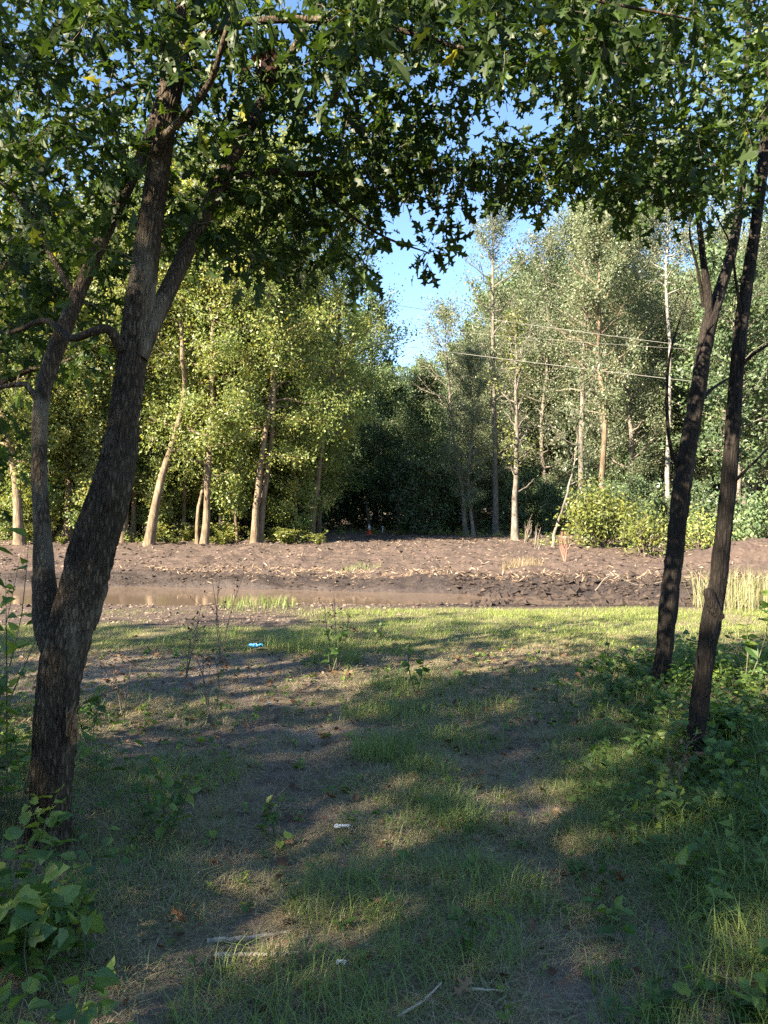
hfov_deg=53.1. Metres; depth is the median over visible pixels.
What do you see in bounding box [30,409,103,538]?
sapling
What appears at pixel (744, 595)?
tall grass
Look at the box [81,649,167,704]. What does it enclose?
fallen branch
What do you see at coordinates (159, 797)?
leafy shrub
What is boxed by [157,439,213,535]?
sapling
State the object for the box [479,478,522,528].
understory shrub
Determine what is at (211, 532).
fern
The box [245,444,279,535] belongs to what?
sapling
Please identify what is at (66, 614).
oak tree
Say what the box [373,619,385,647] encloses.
weed
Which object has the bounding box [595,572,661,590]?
fallen branch
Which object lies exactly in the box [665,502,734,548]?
bush
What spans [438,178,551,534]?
aspen tree
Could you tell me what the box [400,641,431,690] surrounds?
weed
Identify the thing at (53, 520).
sapling
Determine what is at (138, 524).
sapling
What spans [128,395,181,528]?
sapling
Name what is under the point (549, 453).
forest tree
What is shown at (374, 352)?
forest tree
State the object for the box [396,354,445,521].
forest tree
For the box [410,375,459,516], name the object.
forest tree
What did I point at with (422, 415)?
aspen tree
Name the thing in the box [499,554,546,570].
tall grass
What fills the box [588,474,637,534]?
understory shrub
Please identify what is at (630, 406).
aspen tree
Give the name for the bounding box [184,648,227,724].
weed
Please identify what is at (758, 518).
bush
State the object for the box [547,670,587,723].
weed
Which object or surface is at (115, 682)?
weed
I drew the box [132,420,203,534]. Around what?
sapling
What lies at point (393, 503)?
understory shrub
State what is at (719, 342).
forest tree
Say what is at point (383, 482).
understory shrub
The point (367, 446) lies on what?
forest tree
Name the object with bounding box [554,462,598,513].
understory shrub
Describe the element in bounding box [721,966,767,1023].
leafy shrub
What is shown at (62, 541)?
fern
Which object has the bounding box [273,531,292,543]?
fern
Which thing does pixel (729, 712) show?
leafy shrub
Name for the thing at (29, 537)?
fern
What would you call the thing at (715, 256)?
forest tree
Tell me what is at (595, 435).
aspen tree
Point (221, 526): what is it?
fern
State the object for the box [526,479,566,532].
understory shrub
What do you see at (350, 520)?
understory shrub
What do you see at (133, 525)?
broadleaf tree
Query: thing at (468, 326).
forest tree
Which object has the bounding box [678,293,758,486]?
aspen tree
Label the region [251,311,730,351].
overhead cable
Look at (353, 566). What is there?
tall grass
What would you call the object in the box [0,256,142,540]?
broadleaf tree
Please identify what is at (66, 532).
broadleaf tree
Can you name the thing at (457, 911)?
weed
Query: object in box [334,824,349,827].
paper scrap
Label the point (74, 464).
sapling
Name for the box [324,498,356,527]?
understory shrub
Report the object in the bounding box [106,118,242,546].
broadleaf tree
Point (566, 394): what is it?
forest tree
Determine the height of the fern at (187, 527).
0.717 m
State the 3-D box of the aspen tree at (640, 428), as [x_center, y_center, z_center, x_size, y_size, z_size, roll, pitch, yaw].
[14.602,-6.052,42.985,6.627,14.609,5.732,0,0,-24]
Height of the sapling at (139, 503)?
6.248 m
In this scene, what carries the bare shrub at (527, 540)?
on the ground at (552, 565)
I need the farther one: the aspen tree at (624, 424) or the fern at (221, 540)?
the aspen tree at (624, 424)
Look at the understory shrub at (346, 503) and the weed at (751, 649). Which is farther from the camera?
the understory shrub at (346, 503)
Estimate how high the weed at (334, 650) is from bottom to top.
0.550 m
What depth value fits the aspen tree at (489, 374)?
46.66 m
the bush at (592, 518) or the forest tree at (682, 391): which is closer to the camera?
the bush at (592, 518)
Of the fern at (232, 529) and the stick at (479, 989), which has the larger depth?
the fern at (232, 529)
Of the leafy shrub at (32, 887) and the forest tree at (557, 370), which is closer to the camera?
the leafy shrub at (32, 887)
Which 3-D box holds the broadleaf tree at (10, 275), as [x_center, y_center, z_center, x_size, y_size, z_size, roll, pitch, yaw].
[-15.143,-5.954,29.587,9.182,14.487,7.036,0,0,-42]
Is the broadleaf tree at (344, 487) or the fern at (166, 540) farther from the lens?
the broadleaf tree at (344, 487)
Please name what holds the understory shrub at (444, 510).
on the ground at (552, 565)
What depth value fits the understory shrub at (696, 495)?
26.79 m
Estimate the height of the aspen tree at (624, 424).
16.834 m
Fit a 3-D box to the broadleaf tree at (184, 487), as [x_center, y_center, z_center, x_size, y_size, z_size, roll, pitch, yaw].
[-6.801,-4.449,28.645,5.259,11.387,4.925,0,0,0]
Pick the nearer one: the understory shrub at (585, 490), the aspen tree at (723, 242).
the understory shrub at (585, 490)
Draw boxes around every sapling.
[0,327,82,525]
[0,340,32,522]
[0,436,31,540]
[0,521,12,537]
[25,469,63,530]
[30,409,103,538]
[47,374,155,529]
[50,451,78,533]
[66,435,99,513]
[103,414,170,535]
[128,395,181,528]
[128,453,144,537]
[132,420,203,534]
[151,295,303,540]
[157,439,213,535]
[169,431,228,534]
[169,450,228,536]
[203,338,298,521]
[239,447,291,538]
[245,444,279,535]
[248,388,342,541]
[262,364,355,537]
[268,451,301,534]
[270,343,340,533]
[283,364,364,528]
[526,343,616,546]
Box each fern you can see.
[10,523,32,540]
[55,536,66,543]
[142,526,174,541]
[147,522,177,537]
[164,537,172,542]
[171,537,181,543]
[172,528,194,540]
[179,521,201,538]
[209,526,217,537]
[210,521,236,540]
[212,529,234,544]
[217,522,248,539]
[265,528,276,539]
[272,527,291,541]
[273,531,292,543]
[276,529,303,542]
[290,522,314,538]
[310,533,322,544]
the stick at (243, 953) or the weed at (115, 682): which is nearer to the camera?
the stick at (243, 953)
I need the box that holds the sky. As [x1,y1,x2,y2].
[0,0,767,503]
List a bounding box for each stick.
[207,930,289,942]
[214,951,298,957]
[396,982,441,1017]
[469,987,504,991]
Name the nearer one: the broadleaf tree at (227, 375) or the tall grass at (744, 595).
the tall grass at (744, 595)
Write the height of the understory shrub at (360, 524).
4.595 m
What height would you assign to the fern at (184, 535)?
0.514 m
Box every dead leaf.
[169,900,207,928]
[208,848,235,865]
[450,975,473,995]
[608,865,626,881]
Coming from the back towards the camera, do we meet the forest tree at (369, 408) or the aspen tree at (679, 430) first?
the forest tree at (369, 408)
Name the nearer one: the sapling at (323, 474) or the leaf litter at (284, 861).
the leaf litter at (284, 861)
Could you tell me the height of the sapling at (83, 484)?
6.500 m
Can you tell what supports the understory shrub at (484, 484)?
on the ground at (552, 565)
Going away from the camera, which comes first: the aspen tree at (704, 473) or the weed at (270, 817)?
the weed at (270, 817)
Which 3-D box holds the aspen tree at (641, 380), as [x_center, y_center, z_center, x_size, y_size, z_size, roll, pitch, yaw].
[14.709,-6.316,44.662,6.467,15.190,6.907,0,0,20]
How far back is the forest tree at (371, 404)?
58.33 m
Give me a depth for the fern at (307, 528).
28.20 m
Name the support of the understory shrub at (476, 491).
on the ground at (552, 565)
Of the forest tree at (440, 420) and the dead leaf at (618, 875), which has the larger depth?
the forest tree at (440, 420)
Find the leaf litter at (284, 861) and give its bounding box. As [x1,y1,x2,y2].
[0,643,767,1023]
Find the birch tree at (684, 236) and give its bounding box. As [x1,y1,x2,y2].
[604,133,725,507]
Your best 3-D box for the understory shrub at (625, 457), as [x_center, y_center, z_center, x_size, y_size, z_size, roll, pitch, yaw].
[11.295,-1.117,37.319,3.466,4.791,3.618,0,0,15]
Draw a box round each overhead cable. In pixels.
[216,320,766,389]
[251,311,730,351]
[333,295,717,349]
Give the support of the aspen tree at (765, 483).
on the ground at (552, 565)
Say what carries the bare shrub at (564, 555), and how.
on the ground at (552, 565)
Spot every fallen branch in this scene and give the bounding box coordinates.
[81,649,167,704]
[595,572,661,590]
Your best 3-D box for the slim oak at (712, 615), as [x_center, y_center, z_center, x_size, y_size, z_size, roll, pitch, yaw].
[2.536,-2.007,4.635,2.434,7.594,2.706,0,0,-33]
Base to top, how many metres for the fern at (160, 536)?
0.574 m
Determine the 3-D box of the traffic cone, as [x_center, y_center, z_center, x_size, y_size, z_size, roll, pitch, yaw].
[-0.711,0.853,37.118,0.380,0.480,0.380,0,0,0]
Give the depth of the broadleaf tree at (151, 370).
34.46 m
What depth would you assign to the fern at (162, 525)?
27.40 m
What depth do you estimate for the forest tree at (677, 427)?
55.54 m
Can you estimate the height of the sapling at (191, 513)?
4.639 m
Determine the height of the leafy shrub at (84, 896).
0.233 m
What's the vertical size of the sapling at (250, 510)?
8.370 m
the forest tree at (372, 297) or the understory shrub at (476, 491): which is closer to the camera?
the understory shrub at (476, 491)
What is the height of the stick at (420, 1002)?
0.044 m
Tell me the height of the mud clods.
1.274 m
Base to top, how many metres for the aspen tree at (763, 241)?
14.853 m
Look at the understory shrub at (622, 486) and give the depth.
30.65 m
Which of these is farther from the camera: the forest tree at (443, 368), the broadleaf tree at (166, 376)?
the forest tree at (443, 368)
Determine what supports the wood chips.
on the ground at (552, 565)
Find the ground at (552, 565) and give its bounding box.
[0,505,767,1023]
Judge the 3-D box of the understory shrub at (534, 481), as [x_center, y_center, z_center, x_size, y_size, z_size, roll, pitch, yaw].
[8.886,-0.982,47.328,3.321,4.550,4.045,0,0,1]
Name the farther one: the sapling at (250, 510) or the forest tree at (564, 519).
the forest tree at (564, 519)
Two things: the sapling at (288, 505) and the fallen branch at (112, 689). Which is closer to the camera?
the fallen branch at (112, 689)
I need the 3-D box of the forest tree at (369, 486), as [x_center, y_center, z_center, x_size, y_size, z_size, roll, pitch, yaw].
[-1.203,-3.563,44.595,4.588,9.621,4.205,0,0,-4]
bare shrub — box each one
[524,515,531,542]
[534,524,541,548]
[559,532,570,561]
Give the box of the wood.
[178,353,761,519]
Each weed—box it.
[78,689,112,758]
[99,635,148,715]
[182,596,205,678]
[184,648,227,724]
[200,570,242,662]
[247,785,288,838]
[318,597,351,669]
[319,622,351,672]
[343,621,363,639]
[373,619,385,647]
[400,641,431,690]
[447,877,484,953]
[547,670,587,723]
[594,636,634,685]
[650,722,710,805]
[738,590,767,690]
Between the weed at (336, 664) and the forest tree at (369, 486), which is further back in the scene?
the forest tree at (369, 486)
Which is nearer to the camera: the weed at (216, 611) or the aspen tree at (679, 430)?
the weed at (216, 611)
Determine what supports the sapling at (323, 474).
on the ground at (552, 565)
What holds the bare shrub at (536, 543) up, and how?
on the ground at (552, 565)
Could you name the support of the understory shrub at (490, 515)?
on the ground at (552, 565)
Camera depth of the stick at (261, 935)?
2.95 m
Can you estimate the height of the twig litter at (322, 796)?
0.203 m
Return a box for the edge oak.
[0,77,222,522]
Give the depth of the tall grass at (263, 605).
13.50 m
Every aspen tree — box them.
[355,364,483,532]
[359,364,454,531]
[381,286,518,535]
[427,338,502,529]
[435,339,506,537]
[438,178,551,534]
[441,325,513,526]
[456,272,555,525]
[458,208,611,529]
[519,190,643,534]
[530,187,673,528]
[539,243,640,487]
[540,296,655,488]
[555,235,686,482]
[568,219,693,522]
[571,285,665,481]
[578,282,685,483]
[584,280,688,501]
[590,180,707,494]
[656,196,767,525]
[658,258,761,523]
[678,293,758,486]
[693,234,767,522]
[694,205,767,536]
[706,284,767,503]
[753,249,767,442]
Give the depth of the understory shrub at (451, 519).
42.86 m
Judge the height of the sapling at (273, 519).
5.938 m
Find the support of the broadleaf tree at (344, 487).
on the ground at (552, 565)
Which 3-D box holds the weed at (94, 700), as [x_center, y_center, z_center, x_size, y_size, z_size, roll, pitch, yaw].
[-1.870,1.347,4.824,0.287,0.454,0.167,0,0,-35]
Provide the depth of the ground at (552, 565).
5.25 m
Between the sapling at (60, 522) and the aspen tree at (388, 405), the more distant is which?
the aspen tree at (388, 405)
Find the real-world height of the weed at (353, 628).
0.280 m
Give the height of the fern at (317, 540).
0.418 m
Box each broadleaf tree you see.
[0,103,106,544]
[0,172,170,541]
[0,203,47,491]
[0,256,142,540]
[23,168,139,427]
[46,208,226,541]
[47,103,256,542]
[72,222,203,503]
[97,212,192,533]
[99,93,297,544]
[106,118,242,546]
[141,261,266,540]
[142,167,332,529]
[146,233,249,543]
[146,285,288,534]
[163,269,322,536]
[170,101,371,543]
[194,102,377,542]
[241,311,313,534]
[255,153,432,538]
[261,258,363,526]
[271,249,384,534]
[300,338,367,492]
[309,279,409,516]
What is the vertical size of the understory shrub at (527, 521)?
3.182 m
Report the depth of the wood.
78.30 m
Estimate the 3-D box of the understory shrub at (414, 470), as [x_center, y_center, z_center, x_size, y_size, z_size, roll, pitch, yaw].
[0.955,-1.086,37.011,4.102,4.722,3.569,0,0,42]
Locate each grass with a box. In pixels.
[0,605,767,1023]
[215,593,300,611]
[339,560,382,572]
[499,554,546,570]
[681,562,767,612]
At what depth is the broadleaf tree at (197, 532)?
26.95 m
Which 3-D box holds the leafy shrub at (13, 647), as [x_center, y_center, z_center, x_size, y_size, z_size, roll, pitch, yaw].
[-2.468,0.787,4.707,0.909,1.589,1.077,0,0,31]
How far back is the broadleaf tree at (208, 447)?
25.95 m
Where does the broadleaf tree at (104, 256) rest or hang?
on the ground at (552, 565)
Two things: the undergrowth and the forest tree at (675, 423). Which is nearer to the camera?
the undergrowth
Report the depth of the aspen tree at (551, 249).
43.02 m
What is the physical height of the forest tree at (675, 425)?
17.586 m
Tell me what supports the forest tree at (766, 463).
on the ground at (552, 565)
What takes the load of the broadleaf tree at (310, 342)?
on the ground at (552, 565)
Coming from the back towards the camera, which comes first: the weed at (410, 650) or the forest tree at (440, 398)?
the forest tree at (440, 398)
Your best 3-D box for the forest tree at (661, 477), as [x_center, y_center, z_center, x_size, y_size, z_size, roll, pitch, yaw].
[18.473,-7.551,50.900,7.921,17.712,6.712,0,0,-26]
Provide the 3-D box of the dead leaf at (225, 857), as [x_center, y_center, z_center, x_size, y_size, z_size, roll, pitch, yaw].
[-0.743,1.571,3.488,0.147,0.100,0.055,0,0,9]
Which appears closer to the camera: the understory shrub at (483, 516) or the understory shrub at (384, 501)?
the understory shrub at (384, 501)
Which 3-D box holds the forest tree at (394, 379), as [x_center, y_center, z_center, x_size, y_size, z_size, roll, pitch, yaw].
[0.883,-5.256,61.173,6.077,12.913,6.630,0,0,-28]
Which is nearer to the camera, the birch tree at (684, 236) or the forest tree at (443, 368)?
the birch tree at (684, 236)
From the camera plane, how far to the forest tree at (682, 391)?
47.21 m
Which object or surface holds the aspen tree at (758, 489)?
on the ground at (552, 565)
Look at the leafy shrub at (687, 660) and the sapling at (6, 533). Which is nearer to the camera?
the leafy shrub at (687, 660)
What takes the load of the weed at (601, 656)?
on the ground at (552, 565)
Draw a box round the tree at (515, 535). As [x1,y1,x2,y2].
[477,298,545,540]
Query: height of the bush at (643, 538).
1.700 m
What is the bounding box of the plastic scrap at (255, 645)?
[248,643,262,647]
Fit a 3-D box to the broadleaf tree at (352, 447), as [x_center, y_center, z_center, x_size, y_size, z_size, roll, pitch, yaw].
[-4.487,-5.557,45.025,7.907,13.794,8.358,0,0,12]
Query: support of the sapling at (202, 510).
on the ground at (552, 565)
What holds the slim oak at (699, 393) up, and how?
on the ground at (552, 565)
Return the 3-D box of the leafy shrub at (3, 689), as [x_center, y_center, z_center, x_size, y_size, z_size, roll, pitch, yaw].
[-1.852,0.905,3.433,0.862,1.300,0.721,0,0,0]
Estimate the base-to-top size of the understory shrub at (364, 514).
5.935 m
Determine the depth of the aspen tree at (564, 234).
34.51 m
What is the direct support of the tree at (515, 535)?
on the ground at (552, 565)
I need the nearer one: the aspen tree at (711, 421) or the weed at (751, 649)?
the weed at (751, 649)
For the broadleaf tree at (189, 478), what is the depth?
27.61 m
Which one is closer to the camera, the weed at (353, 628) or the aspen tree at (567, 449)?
the weed at (353, 628)
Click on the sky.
(401, 260)
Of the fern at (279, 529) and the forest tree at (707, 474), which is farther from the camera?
the forest tree at (707, 474)
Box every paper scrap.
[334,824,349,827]
[336,959,345,964]
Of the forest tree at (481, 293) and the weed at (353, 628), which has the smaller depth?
the weed at (353, 628)
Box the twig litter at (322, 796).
[0,638,766,1023]
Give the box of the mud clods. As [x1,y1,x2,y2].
[0,534,767,626]
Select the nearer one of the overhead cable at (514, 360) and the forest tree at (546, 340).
the overhead cable at (514, 360)
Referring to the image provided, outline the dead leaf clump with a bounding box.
[243,31,284,89]
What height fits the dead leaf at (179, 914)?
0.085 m
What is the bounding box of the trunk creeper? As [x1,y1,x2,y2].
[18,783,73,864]
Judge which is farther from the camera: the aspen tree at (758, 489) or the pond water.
the aspen tree at (758, 489)
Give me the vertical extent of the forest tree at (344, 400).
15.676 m
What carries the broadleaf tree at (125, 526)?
on the ground at (552, 565)
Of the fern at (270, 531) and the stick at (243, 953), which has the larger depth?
the fern at (270, 531)
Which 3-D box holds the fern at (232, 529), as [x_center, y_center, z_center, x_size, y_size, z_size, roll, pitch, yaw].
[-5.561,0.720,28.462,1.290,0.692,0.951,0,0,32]
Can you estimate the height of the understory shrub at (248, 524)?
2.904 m
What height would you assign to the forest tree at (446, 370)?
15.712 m
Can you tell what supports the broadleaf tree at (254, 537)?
on the ground at (552, 565)
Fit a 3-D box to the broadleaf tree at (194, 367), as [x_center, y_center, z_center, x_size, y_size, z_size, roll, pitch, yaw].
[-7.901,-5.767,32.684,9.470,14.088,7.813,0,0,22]
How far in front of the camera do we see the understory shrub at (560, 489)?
41.36 m
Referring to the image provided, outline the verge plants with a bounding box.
[0,523,743,545]
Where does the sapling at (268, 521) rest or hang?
on the ground at (552, 565)
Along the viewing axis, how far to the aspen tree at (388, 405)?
42.06 m
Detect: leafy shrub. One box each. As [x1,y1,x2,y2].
[0,528,35,732]
[0,576,31,839]
[0,826,105,976]
[18,851,98,935]
[111,701,223,844]
[664,687,758,746]
[672,629,737,680]
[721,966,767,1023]
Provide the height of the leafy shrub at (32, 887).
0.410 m
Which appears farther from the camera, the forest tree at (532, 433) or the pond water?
the forest tree at (532, 433)
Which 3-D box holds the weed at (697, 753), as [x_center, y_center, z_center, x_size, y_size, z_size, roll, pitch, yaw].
[1.604,1.382,4.150,0.331,0.472,0.249,0,0,-28]
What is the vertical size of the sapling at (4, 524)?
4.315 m
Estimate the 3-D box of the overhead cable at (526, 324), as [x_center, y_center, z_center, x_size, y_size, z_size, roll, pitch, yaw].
[2.707,-7.970,29.545,33.944,4.931,0.016,0,0,0]
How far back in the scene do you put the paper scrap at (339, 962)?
2.71 m
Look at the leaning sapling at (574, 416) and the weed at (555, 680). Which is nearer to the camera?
the weed at (555, 680)
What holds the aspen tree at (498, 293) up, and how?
on the ground at (552, 565)
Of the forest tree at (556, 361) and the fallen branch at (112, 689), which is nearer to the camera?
the fallen branch at (112, 689)
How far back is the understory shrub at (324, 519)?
43.03 m
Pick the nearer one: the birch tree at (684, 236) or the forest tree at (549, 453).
the birch tree at (684, 236)
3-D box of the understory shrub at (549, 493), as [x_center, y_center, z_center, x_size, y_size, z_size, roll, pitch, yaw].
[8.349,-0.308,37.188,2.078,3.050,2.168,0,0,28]
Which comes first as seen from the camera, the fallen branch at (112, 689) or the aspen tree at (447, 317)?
the fallen branch at (112, 689)
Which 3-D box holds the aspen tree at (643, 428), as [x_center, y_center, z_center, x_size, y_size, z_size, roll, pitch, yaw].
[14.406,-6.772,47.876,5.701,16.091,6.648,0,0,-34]
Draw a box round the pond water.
[0,586,726,605]
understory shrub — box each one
[228,511,250,530]
[240,495,279,534]
[322,468,344,529]
[322,507,329,530]
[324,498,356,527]
[331,463,371,528]
[334,463,368,526]
[340,463,384,529]
[341,496,373,524]
[355,453,418,529]
[372,446,428,526]
[372,450,402,526]
[374,441,451,534]
[400,442,471,534]
[425,456,477,530]
[426,453,484,532]
[443,458,505,533]
[453,439,491,527]
[476,469,491,521]
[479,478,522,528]
[482,463,545,533]
[483,451,513,529]
[507,460,552,529]
[519,484,540,531]
[521,479,540,530]
[525,475,569,530]
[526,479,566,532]
[535,476,568,533]
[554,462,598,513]
[559,480,598,538]
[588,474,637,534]
[597,442,652,534]
[608,467,665,535]
[610,471,663,537]
[653,495,670,539]
[660,483,692,535]
[665,472,716,540]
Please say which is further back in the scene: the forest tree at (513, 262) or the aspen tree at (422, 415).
the forest tree at (513, 262)
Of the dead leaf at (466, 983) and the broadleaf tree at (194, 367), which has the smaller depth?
the dead leaf at (466, 983)
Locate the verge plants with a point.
(373, 533)
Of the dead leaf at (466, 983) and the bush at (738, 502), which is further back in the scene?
the bush at (738, 502)
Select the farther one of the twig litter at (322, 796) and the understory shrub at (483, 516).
the understory shrub at (483, 516)
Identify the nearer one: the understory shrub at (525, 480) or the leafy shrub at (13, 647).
the leafy shrub at (13, 647)
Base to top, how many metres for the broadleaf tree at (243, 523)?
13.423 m
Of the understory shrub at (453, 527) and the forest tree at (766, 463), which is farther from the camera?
the understory shrub at (453, 527)
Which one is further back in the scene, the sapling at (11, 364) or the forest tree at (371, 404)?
the forest tree at (371, 404)
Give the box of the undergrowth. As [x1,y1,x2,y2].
[0,629,767,1023]
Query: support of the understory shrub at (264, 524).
on the ground at (552, 565)
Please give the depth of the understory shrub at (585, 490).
30.55 m
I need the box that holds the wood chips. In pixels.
[5,534,765,591]
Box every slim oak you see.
[591,0,767,684]
[671,0,767,766]
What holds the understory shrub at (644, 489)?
on the ground at (552, 565)
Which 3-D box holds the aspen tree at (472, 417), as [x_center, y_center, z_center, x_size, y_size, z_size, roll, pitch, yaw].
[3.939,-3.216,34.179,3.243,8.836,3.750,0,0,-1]
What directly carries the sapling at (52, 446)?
on the ground at (552, 565)
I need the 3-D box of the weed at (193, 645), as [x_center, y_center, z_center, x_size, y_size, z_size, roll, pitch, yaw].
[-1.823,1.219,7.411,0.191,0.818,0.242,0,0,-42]
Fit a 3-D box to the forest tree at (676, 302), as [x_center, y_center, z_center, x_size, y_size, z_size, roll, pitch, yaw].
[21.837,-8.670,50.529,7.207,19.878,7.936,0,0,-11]
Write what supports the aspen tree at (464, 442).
on the ground at (552, 565)
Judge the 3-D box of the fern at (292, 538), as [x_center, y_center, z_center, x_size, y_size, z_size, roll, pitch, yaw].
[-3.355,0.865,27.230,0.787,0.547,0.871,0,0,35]
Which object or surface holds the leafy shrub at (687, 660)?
on the ground at (552, 565)
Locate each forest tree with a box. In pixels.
[323,336,368,524]
[334,309,401,523]
[339,372,392,529]
[343,289,405,510]
[346,364,392,524]
[351,370,395,527]
[352,368,400,527]
[371,364,412,452]
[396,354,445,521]
[405,357,444,522]
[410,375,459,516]
[429,352,454,439]
[430,336,473,445]
[437,311,510,525]
[440,265,548,521]
[443,267,567,528]
[473,249,542,524]
[483,256,592,529]
[519,244,609,487]
[522,255,579,526]
[526,260,595,469]
[528,244,608,526]
[537,365,566,521]
[608,256,715,484]
[638,306,699,521]
[645,294,692,526]
[650,264,693,492]
[656,239,767,487]
[656,269,716,511]
[660,238,742,512]
[673,252,767,515]
[678,266,710,525]
[744,315,767,473]
[758,205,767,499]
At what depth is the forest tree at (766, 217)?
46.96 m
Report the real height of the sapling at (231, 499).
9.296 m
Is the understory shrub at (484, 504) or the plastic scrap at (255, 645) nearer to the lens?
the plastic scrap at (255, 645)
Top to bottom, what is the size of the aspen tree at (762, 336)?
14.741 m
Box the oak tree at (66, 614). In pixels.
[0,0,757,857]
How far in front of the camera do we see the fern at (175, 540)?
26.95 m
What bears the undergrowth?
on the ground at (552, 565)
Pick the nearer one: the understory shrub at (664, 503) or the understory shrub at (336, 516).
the understory shrub at (664, 503)
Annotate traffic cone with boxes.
[365,525,372,534]
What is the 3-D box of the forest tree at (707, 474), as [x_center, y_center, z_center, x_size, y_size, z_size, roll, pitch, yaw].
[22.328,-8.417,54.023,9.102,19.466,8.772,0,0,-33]
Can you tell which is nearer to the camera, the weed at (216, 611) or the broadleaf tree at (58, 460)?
the weed at (216, 611)
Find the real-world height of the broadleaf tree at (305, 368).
15.462 m
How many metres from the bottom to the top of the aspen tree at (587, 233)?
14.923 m
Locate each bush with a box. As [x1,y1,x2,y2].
[546,471,646,549]
[617,495,689,556]
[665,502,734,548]
[687,483,765,541]
[732,475,767,540]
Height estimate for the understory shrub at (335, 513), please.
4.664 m
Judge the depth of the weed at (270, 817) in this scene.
3.83 m
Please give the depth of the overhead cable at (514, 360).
28.92 m
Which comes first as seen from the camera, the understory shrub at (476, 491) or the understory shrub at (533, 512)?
the understory shrub at (533, 512)
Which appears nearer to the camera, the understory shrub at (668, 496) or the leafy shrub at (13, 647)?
the leafy shrub at (13, 647)
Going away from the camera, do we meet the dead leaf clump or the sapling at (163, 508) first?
the dead leaf clump
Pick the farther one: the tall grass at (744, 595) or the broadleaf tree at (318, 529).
the broadleaf tree at (318, 529)
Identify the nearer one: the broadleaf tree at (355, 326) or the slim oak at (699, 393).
the slim oak at (699, 393)
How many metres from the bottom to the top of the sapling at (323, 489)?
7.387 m
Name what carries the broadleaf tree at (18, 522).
on the ground at (552, 565)

